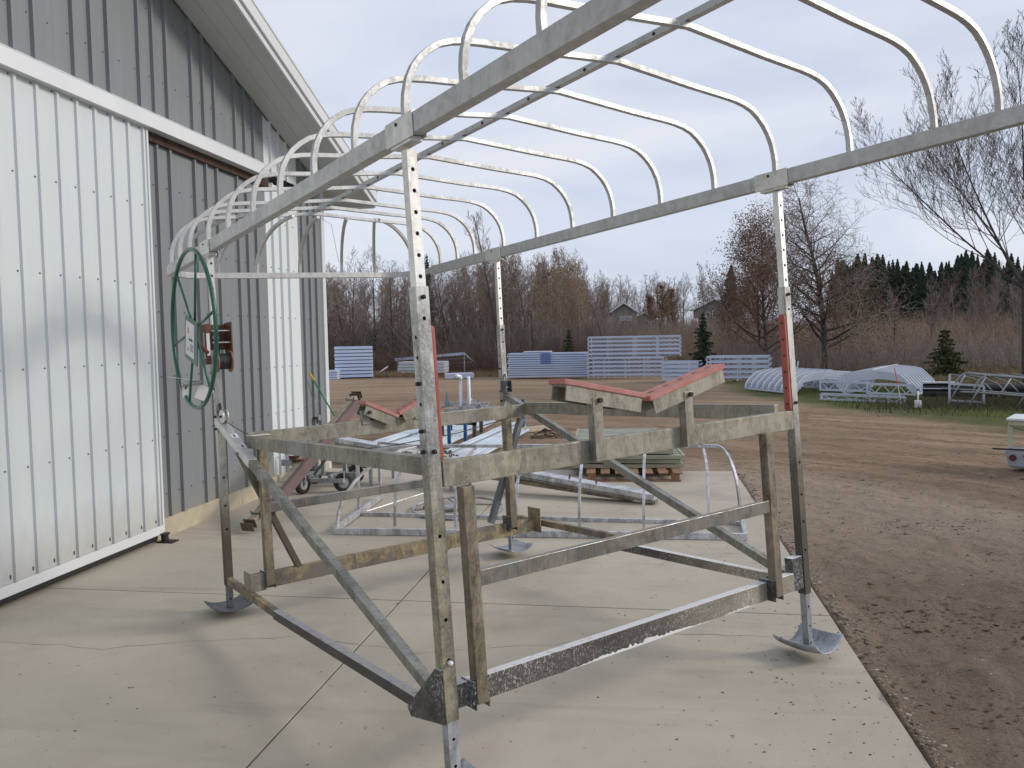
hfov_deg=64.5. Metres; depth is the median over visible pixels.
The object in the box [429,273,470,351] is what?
bare tree
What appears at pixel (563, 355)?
dock section
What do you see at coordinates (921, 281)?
pine
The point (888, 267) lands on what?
pine
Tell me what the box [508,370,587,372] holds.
dock section
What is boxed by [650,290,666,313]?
bare tree
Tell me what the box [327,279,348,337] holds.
bare tree
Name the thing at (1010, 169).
bare tree
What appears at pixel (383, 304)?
bare tree
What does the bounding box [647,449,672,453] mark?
decking panel
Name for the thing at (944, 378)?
dry grass
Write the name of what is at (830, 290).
pine
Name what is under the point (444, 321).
bare tree
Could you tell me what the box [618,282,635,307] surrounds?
bare tree
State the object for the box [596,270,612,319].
bare tree
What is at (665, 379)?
dock truss
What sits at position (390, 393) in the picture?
field
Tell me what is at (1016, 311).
bare tree
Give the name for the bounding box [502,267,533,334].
bare tree
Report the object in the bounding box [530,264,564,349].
bare tree
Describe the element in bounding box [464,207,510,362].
tall tree
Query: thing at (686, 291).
bare tree
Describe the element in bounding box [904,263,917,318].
pine
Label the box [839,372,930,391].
arched frame
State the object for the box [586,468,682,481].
pallet
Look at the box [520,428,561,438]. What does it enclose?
soil heap
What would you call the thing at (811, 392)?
grass
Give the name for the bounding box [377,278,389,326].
bare tree
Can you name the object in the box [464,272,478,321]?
bare tree
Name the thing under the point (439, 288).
bare tree
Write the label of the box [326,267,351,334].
bare tree
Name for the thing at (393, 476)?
trestle
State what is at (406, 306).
bare tree
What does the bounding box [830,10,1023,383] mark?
bare tree
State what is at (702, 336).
spruce tree
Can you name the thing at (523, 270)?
bare tree
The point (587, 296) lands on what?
bare tree
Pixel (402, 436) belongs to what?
pipe
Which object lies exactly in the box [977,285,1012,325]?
bare tree
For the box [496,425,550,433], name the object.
timber
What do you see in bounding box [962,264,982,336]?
bare tree
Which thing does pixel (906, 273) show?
pine
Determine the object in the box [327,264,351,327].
bare tree
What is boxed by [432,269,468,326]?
bare tree
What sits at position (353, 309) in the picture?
bare tree
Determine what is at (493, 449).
pipe
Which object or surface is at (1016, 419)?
frame table
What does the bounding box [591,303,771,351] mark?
hill brush
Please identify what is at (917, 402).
vent pipe
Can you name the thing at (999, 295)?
pine
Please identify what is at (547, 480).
long beam
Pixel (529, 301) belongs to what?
bare tree
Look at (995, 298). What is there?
bare tree
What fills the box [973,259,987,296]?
pine
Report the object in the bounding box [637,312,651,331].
house wing
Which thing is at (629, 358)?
dock truss
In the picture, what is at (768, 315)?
bare tree
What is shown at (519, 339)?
undergrowth
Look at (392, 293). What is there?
bare tree
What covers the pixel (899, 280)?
pine
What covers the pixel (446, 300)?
bare tree
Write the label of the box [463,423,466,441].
pipe stake
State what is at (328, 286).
bare tree
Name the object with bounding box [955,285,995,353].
bare tree
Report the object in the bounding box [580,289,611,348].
bare tree
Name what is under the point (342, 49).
sky
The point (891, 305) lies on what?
bare tree
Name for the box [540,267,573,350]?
bare tree
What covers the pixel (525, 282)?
bare tree
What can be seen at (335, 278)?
bare tree
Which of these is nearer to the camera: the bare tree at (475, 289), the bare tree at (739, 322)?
the bare tree at (739, 322)
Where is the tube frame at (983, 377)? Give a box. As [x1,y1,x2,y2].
[942,372,1023,407]
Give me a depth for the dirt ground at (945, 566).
7.39 m
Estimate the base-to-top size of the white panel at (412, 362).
0.150 m
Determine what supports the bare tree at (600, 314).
on the field
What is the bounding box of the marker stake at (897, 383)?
[894,368,900,402]
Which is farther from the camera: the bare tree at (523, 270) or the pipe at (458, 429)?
the bare tree at (523, 270)
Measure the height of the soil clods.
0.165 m
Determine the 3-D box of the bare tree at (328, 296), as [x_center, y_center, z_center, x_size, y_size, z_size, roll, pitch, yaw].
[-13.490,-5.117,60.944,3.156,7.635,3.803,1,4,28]
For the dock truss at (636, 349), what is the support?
on the dock truss at (633, 353)
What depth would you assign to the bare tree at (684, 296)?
117.61 m
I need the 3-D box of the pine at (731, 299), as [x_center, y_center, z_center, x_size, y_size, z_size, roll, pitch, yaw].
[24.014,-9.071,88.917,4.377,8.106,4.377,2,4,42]
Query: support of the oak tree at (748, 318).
on the field
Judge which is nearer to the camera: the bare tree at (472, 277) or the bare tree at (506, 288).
the bare tree at (506, 288)
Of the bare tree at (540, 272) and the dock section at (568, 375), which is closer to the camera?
the dock section at (568, 375)
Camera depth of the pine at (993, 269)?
108.60 m
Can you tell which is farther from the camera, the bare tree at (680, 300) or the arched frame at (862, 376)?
the bare tree at (680, 300)
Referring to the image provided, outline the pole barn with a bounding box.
[0,0,377,604]
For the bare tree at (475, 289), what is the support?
on the field
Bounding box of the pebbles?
[736,452,1023,767]
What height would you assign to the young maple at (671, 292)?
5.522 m
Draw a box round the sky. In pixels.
[254,0,1023,326]
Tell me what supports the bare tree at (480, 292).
on the field
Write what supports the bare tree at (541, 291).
on the field
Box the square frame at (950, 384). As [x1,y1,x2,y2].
[948,374,984,403]
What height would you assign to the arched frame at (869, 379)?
0.585 m
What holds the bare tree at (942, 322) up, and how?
on the field
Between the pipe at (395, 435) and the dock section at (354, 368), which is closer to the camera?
the pipe at (395, 435)
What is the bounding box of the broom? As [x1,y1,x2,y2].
[309,372,351,464]
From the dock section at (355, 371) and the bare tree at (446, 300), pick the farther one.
the bare tree at (446, 300)
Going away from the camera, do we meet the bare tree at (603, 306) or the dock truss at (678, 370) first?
the dock truss at (678, 370)
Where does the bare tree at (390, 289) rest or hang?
on the field
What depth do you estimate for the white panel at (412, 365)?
46.50 m
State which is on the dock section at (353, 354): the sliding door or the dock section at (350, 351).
the dock section at (350, 351)
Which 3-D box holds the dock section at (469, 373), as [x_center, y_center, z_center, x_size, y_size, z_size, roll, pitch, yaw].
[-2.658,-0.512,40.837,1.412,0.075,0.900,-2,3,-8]
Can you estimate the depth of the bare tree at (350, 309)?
53.27 m
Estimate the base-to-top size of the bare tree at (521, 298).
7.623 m
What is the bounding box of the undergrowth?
[328,298,638,371]
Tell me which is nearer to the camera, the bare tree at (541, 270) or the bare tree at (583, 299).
the bare tree at (583, 299)
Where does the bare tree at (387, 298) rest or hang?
on the field
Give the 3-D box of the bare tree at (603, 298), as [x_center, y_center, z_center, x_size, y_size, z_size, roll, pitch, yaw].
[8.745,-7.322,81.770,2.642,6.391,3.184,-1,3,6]
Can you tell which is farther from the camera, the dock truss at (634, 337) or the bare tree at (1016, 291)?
the bare tree at (1016, 291)
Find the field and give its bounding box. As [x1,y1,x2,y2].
[329,323,1021,410]
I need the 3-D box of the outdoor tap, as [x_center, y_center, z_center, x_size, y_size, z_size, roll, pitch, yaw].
[-2.841,0.512,11.785,0.110,0.122,0.084,-1,3,9]
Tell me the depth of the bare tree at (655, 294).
110.13 m
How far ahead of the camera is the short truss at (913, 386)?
23.00 m
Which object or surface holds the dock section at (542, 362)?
on the dock section at (557, 364)
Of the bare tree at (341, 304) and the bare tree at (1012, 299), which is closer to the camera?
the bare tree at (341, 304)
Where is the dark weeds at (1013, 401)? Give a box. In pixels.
[826,390,1023,416]
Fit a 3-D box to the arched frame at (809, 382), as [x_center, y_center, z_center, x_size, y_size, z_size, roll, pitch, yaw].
[9.666,-0.126,27.185,2.260,0.525,2.975,-2,3,-15]
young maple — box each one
[641,294,661,327]
[648,280,674,332]
[665,286,679,327]
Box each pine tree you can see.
[424,256,437,334]
[922,326,970,376]
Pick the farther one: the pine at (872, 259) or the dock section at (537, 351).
the pine at (872, 259)
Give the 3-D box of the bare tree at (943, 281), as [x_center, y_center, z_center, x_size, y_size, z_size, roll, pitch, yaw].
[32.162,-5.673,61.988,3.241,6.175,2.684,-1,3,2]
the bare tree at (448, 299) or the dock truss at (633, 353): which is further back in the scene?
the bare tree at (448, 299)
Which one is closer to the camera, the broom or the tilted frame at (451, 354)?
the broom
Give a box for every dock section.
[334,346,372,349]
[334,349,372,352]
[334,353,372,356]
[335,356,372,359]
[335,360,372,363]
[335,363,372,366]
[335,366,372,370]
[339,373,372,377]
[340,370,372,373]
[445,372,473,374]
[445,375,473,376]
[445,376,473,378]
[507,352,586,354]
[507,354,587,356]
[507,361,587,363]
[507,367,587,370]
[507,374,587,376]
[508,356,587,359]
[508,358,587,361]
[508,363,587,365]
[508,365,587,368]
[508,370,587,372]
[508,371,587,374]
[523,351,551,352]
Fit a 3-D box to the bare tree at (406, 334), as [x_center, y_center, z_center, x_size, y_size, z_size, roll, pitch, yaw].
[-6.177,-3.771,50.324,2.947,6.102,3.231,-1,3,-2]
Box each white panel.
[398,364,448,367]
[398,367,448,370]
[398,370,448,372]
[399,361,448,364]
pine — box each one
[715,265,744,335]
[827,269,834,315]
[830,259,848,320]
[831,265,845,324]
[840,254,876,327]
[862,253,868,268]
[864,256,873,297]
[866,253,893,326]
[881,254,896,322]
[887,261,889,282]
[888,259,902,319]
[895,258,904,311]
[896,268,904,316]
[899,267,916,320]
[901,260,910,298]
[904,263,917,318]
[910,270,920,318]
[911,266,925,320]
[913,262,943,323]
[916,261,924,287]
[933,270,936,288]
[936,262,944,281]
[936,266,948,318]
[943,268,948,294]
[944,267,958,319]
[948,250,974,319]
[953,259,957,275]
[955,254,962,274]
[955,255,979,323]
[969,251,975,265]
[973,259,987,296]
[975,264,987,320]
[981,249,991,291]
[986,255,996,308]
[988,263,1008,320]
[997,270,1013,323]
[1005,253,1014,304]
[1009,268,1022,320]
[1010,256,1021,316]
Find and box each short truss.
[819,380,870,391]
[820,393,905,402]
[866,383,915,395]
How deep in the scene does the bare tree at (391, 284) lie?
79.49 m
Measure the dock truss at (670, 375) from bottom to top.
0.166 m
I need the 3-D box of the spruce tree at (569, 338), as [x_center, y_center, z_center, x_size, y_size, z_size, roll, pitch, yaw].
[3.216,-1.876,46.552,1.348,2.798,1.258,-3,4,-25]
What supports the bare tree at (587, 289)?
on the field
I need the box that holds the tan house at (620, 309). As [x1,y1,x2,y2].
[609,302,639,330]
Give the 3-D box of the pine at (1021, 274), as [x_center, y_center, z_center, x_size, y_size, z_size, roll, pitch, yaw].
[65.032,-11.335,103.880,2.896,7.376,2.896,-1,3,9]
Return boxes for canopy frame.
[167,0,1023,278]
[333,441,747,539]
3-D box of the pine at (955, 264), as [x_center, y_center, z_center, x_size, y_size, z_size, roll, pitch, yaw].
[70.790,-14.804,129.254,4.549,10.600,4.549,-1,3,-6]
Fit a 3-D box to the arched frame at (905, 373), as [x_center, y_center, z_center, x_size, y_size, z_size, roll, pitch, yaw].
[11.991,-0.277,26.051,2.010,0.585,4.375,1,4,34]
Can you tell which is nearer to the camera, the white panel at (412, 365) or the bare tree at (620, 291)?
the white panel at (412, 365)
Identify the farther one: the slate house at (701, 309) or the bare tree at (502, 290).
the slate house at (701, 309)
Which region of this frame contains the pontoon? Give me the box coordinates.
[1005,447,1023,467]
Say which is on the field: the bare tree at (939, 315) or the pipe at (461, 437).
the bare tree at (939, 315)
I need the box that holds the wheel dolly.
[295,456,363,493]
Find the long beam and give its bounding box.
[334,437,657,503]
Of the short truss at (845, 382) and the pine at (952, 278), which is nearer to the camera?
the short truss at (845, 382)
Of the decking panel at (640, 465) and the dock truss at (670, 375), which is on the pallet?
the decking panel at (640, 465)
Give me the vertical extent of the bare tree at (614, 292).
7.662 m
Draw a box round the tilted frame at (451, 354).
[395,352,478,371]
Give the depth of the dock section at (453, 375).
40.42 m
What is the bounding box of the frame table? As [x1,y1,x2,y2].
[992,414,1023,450]
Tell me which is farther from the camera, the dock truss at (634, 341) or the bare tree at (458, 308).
the bare tree at (458, 308)
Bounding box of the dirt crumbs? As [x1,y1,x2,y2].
[19,481,911,766]
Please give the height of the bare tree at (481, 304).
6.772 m
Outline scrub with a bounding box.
[328,335,618,373]
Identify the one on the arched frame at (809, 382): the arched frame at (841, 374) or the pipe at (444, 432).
the arched frame at (841, 374)
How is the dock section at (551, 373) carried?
on the dock section at (568, 375)
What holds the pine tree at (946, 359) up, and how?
on the field
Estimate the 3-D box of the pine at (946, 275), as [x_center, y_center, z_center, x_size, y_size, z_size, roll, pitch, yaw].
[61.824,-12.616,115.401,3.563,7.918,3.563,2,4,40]
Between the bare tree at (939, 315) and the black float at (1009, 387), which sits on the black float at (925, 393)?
the black float at (1009, 387)
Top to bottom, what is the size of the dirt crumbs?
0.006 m
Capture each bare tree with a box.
[326,265,349,352]
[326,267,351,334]
[326,270,348,332]
[326,287,359,346]
[327,245,396,349]
[327,263,337,322]
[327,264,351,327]
[327,267,363,339]
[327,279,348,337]
[328,287,343,331]
[330,278,372,345]
[335,280,372,344]
[339,285,351,327]
[341,282,385,345]
[343,270,381,339]
[348,267,371,336]
[349,287,373,345]
[352,278,372,323]
[355,247,408,369]
[362,260,404,338]
[363,269,406,349]
[369,280,399,330]
[372,278,400,323]
[373,283,409,353]
[375,260,407,315]
[375,270,392,321]
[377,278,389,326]
[381,277,410,338]
[387,266,401,317]
[388,273,431,332]
[390,280,433,356]
[392,277,410,324]
[393,260,410,331]
[405,276,449,334]
[406,274,438,315]
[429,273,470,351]
[430,275,455,351]
[430,288,468,347]
[431,274,455,321]
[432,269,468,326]
[433,262,447,323]
[433,266,472,335]
[436,275,463,331]
[440,267,474,325]
[443,271,480,336]
[444,281,479,340]
[448,266,495,345]
[449,269,482,347]
[454,268,478,318]
[459,256,476,319]
[464,248,494,336]
[464,262,510,336]
[464,266,492,354]
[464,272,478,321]
[467,262,511,332]
[469,263,482,308]
[469,264,515,339]
[471,264,515,367]
[481,256,513,323]
[483,241,527,349]
[490,255,524,348]
[501,254,549,341]
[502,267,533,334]
[502,273,562,352]
[503,253,532,323]
[513,253,556,338]
[516,258,535,305]
[521,260,532,307]
[523,253,540,317]
[524,268,554,332]
[525,263,551,323]
[525,270,551,346]
[527,252,554,316]
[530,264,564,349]
[532,254,571,330]
[532,262,552,324]
[535,274,570,339]
[538,245,582,343]
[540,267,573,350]
[550,248,578,310]
[550,256,577,330]
[551,258,590,325]
[555,257,590,345]
[562,276,585,334]
[562,282,593,349]
[568,298,597,343]
[572,257,592,312]
[574,279,592,326]
[578,295,619,351]
[579,272,601,311]
[579,280,597,325]
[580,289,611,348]
[590,274,608,315]
[591,280,611,319]
[592,286,613,328]
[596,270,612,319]
[596,283,608,321]
[607,277,620,320]
[613,276,639,310]
[613,279,629,305]
[615,274,630,305]
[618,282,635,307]
[624,284,642,311]
[635,275,652,312]
[636,288,645,313]
[641,271,666,310]
[650,273,665,306]
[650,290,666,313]
[651,278,665,313]
[665,279,684,312]
[669,281,686,325]
[674,274,693,323]
[679,272,694,313]
[686,274,707,310]
[695,275,714,325]
[705,272,751,349]
[715,267,751,325]
[717,292,750,346]
[734,256,778,330]
[737,258,776,338]
[750,296,772,335]
[827,271,870,349]
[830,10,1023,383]
[853,274,872,316]
[861,287,883,322]
[879,287,921,347]
[885,284,902,327]
[912,269,953,332]
[923,276,945,348]
[934,270,963,325]
[937,288,957,320]
[938,313,948,334]
[941,283,962,320]
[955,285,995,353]
[959,305,977,331]
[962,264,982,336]
[966,261,1003,322]
[967,60,1023,223]
[972,286,1005,346]
[977,260,1010,340]
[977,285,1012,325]
[979,293,999,331]
[988,273,1010,322]
[994,268,1020,339]
[1006,283,1019,315]
[1007,269,1021,318]
[1007,287,1020,338]
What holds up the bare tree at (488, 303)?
on the field
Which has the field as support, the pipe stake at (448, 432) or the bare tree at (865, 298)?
the bare tree at (865, 298)
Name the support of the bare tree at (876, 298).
on the field
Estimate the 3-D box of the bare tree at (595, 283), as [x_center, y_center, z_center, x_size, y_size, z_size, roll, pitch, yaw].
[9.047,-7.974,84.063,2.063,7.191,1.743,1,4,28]
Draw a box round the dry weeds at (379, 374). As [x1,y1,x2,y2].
[343,365,810,377]
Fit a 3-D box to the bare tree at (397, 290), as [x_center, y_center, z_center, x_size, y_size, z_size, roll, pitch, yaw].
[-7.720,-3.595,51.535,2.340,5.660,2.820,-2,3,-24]
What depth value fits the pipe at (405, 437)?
15.66 m
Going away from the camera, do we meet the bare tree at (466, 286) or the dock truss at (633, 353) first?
the dock truss at (633, 353)
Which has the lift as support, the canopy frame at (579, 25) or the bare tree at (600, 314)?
the canopy frame at (579, 25)
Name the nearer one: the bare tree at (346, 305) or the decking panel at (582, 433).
the decking panel at (582, 433)
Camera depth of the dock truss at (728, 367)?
32.73 m
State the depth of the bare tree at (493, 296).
50.71 m
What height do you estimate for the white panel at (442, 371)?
0.150 m
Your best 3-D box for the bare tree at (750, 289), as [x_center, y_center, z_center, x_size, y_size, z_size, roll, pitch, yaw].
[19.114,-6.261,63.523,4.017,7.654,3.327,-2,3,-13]
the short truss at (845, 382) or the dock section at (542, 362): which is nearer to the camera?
the short truss at (845, 382)
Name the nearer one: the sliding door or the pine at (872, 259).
the sliding door
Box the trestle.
[369,468,471,490]
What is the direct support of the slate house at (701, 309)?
on the field
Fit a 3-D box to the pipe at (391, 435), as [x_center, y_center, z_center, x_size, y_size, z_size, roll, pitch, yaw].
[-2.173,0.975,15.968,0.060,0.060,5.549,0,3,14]
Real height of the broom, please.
1.489 m
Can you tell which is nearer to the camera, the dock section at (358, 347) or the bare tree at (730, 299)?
the dock section at (358, 347)
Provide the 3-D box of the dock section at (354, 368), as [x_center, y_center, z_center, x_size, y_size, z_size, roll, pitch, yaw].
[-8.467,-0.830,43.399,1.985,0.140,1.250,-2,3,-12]
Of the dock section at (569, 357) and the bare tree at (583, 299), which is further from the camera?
the bare tree at (583, 299)
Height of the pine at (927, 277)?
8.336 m
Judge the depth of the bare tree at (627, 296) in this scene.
109.08 m
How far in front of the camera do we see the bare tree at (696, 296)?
121.80 m
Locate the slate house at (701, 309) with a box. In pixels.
[690,298,722,324]
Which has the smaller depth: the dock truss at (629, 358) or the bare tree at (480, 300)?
the dock truss at (629, 358)
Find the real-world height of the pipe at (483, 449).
0.060 m
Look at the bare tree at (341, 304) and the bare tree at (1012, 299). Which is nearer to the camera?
the bare tree at (341, 304)
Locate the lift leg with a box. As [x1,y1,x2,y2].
[240,391,362,530]
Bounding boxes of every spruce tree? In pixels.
[563,329,573,351]
[688,310,718,366]
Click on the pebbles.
(945, 745)
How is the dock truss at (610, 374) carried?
on the field
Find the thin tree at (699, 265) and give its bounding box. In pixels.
[692,261,712,316]
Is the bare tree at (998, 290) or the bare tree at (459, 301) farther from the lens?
the bare tree at (998, 290)
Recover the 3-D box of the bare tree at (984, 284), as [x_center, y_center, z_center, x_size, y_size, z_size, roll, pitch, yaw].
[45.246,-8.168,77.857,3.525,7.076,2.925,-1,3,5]
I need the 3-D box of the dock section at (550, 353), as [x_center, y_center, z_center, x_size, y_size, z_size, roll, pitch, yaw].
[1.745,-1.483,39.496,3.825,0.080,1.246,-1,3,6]
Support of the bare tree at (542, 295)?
on the field
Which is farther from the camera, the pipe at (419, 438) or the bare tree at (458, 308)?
the bare tree at (458, 308)
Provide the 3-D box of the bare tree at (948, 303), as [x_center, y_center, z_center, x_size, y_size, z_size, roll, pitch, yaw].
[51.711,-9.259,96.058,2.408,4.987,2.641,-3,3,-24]
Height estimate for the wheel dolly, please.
0.747 m
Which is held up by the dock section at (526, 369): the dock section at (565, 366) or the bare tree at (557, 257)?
the dock section at (565, 366)
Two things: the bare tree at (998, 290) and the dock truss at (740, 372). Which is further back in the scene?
the bare tree at (998, 290)
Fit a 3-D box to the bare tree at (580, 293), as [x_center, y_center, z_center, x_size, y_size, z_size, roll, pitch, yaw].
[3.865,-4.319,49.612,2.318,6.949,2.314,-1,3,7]
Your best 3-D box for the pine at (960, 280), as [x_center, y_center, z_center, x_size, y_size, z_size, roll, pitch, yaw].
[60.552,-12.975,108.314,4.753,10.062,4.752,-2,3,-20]
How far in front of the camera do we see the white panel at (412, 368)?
46.51 m
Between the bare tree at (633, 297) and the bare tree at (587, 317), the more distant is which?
the bare tree at (633, 297)
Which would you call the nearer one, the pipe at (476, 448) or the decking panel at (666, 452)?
the decking panel at (666, 452)
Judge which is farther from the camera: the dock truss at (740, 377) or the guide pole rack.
the dock truss at (740, 377)
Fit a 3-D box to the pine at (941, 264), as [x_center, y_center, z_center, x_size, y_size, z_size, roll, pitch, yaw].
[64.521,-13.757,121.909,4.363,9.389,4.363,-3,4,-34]
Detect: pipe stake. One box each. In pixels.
[447,425,450,448]
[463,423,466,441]
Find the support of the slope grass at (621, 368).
on the field
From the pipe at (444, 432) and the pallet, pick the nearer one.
the pallet
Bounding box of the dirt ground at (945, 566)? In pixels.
[330,409,1023,767]
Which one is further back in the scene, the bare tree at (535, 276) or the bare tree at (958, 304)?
the bare tree at (958, 304)
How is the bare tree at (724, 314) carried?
on the field
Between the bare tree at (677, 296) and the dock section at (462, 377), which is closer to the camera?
the dock section at (462, 377)
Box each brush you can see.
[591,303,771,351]
[606,303,1021,371]
[696,314,1021,373]
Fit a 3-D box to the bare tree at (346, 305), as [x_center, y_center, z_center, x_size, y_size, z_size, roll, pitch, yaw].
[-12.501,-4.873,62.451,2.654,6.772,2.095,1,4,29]
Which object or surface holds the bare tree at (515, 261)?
on the field
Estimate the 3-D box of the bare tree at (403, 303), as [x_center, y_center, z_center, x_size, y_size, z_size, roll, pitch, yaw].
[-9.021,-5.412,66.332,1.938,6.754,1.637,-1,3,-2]
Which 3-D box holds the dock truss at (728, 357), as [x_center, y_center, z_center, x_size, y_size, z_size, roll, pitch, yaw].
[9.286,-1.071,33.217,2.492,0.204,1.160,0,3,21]
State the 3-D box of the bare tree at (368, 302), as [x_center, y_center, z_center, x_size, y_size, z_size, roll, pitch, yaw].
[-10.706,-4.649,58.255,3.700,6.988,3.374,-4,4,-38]
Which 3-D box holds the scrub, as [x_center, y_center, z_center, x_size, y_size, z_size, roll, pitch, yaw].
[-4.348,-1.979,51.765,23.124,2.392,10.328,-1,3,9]
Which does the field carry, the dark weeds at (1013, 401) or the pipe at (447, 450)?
the dark weeds at (1013, 401)
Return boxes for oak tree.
[690,196,855,362]
[703,229,836,360]
[742,175,943,368]
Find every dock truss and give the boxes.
[587,335,680,340]
[587,339,680,344]
[587,343,681,348]
[588,347,681,352]
[588,352,681,356]
[588,356,666,360]
[588,360,666,365]
[588,364,665,369]
[588,368,665,373]
[588,373,666,377]
[661,360,702,364]
[661,364,701,368]
[662,368,695,372]
[662,372,687,377]
[662,376,678,381]
[706,355,771,360]
[706,360,771,365]
[722,365,771,370]
[723,370,758,375]
[724,375,753,380]
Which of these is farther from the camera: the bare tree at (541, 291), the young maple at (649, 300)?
the young maple at (649, 300)
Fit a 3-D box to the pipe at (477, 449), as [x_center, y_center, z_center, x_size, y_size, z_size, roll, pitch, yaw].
[-0.270,1.050,15.153,0.060,0.060,4.706,0,3,13]
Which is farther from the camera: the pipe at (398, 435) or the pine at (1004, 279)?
the pine at (1004, 279)
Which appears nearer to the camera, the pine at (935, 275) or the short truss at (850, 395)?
the short truss at (850, 395)
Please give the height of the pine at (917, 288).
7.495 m
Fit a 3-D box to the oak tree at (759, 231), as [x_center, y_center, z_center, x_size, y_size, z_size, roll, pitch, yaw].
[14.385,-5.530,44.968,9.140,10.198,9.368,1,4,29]
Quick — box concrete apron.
[0,468,929,767]
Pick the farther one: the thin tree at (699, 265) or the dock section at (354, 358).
the thin tree at (699, 265)
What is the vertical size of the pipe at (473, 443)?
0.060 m
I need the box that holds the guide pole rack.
[440,374,494,437]
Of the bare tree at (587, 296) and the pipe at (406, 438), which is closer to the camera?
the pipe at (406, 438)
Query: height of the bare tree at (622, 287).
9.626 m
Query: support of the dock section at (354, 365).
on the dock section at (354, 368)
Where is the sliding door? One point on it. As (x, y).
(81, 474)
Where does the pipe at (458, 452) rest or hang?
on the dirt ground at (945, 566)
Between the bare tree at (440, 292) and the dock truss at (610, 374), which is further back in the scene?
the bare tree at (440, 292)
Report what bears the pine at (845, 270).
on the field
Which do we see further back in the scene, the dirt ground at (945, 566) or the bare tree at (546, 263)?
the bare tree at (546, 263)
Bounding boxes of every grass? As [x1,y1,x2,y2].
[590,320,1018,371]
[724,362,1021,389]
[747,386,1023,425]
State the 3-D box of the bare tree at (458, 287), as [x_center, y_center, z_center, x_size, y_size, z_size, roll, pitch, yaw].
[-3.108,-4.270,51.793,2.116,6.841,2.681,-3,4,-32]
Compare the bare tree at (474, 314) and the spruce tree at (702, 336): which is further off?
the bare tree at (474, 314)
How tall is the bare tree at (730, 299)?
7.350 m
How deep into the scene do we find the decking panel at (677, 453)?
11.06 m
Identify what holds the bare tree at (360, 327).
on the field
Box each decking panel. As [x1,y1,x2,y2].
[571,461,683,467]
[576,428,656,439]
[593,459,680,462]
[617,448,684,458]
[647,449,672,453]
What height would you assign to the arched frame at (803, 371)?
0.525 m
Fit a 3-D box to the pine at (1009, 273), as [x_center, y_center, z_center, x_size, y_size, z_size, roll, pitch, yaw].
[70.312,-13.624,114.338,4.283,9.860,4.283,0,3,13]
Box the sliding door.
[0,68,164,604]
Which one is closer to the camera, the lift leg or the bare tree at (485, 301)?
the lift leg
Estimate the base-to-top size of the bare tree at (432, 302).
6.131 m
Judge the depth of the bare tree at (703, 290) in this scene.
111.98 m
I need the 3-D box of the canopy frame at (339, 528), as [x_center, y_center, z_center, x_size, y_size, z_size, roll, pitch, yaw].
[0.300,1.041,8.615,4.150,0.782,1.791,-1,3,9]
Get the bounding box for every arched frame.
[745,377,856,392]
[747,375,858,391]
[749,372,860,388]
[751,367,862,386]
[836,364,928,388]
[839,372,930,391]
[841,374,933,393]
[843,377,934,396]
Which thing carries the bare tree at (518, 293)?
on the field
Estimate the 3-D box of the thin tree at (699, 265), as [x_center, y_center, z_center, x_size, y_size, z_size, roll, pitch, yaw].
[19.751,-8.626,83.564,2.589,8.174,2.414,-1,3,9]
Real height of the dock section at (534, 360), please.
0.080 m
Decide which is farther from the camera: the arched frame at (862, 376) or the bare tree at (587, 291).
the bare tree at (587, 291)
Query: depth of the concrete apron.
4.80 m
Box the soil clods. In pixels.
[738,452,1023,767]
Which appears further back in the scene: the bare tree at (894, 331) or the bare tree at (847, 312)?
the bare tree at (894, 331)
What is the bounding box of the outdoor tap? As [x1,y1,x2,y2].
[312,415,320,423]
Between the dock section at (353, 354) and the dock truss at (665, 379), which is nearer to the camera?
the dock truss at (665, 379)
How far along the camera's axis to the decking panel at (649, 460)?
11.11 m
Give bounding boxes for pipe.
[374,430,408,441]
[376,429,414,441]
[381,429,417,441]
[382,429,418,441]
[392,432,418,442]
[394,434,418,442]
[406,425,457,443]
[414,425,462,444]
[442,422,478,436]
[443,420,493,443]
[443,421,486,439]
[444,420,495,443]
[444,422,511,453]
[448,421,515,453]
[448,433,495,454]
[452,425,514,455]
[456,427,513,455]
[458,435,501,456]
[461,431,512,456]
[471,426,525,455]
[476,429,523,454]
[481,429,529,453]
[914,389,921,407]
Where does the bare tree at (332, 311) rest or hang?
on the field
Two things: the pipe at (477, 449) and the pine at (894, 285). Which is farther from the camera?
the pine at (894, 285)
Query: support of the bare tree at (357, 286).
on the field
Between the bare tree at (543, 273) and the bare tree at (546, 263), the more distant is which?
the bare tree at (543, 273)
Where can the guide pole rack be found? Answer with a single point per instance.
(462, 404)
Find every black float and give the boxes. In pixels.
[922,382,1023,390]
[922,387,1023,397]
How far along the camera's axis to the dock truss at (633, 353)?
37.23 m
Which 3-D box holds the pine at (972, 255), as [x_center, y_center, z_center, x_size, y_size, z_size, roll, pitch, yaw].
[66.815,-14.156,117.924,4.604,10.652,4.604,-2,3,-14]
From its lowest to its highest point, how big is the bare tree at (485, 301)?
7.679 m
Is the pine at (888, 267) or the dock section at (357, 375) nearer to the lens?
the dock section at (357, 375)
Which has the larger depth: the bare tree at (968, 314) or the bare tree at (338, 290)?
the bare tree at (968, 314)
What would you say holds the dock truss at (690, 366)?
on the dock truss at (678, 370)
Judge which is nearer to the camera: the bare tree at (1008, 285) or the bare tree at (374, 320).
the bare tree at (374, 320)
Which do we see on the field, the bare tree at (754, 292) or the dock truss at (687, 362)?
the bare tree at (754, 292)
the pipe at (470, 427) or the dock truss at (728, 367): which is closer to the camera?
the pipe at (470, 427)
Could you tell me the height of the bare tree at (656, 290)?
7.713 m
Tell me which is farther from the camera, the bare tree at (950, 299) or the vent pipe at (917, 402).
the bare tree at (950, 299)
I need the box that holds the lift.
[170,149,842,767]

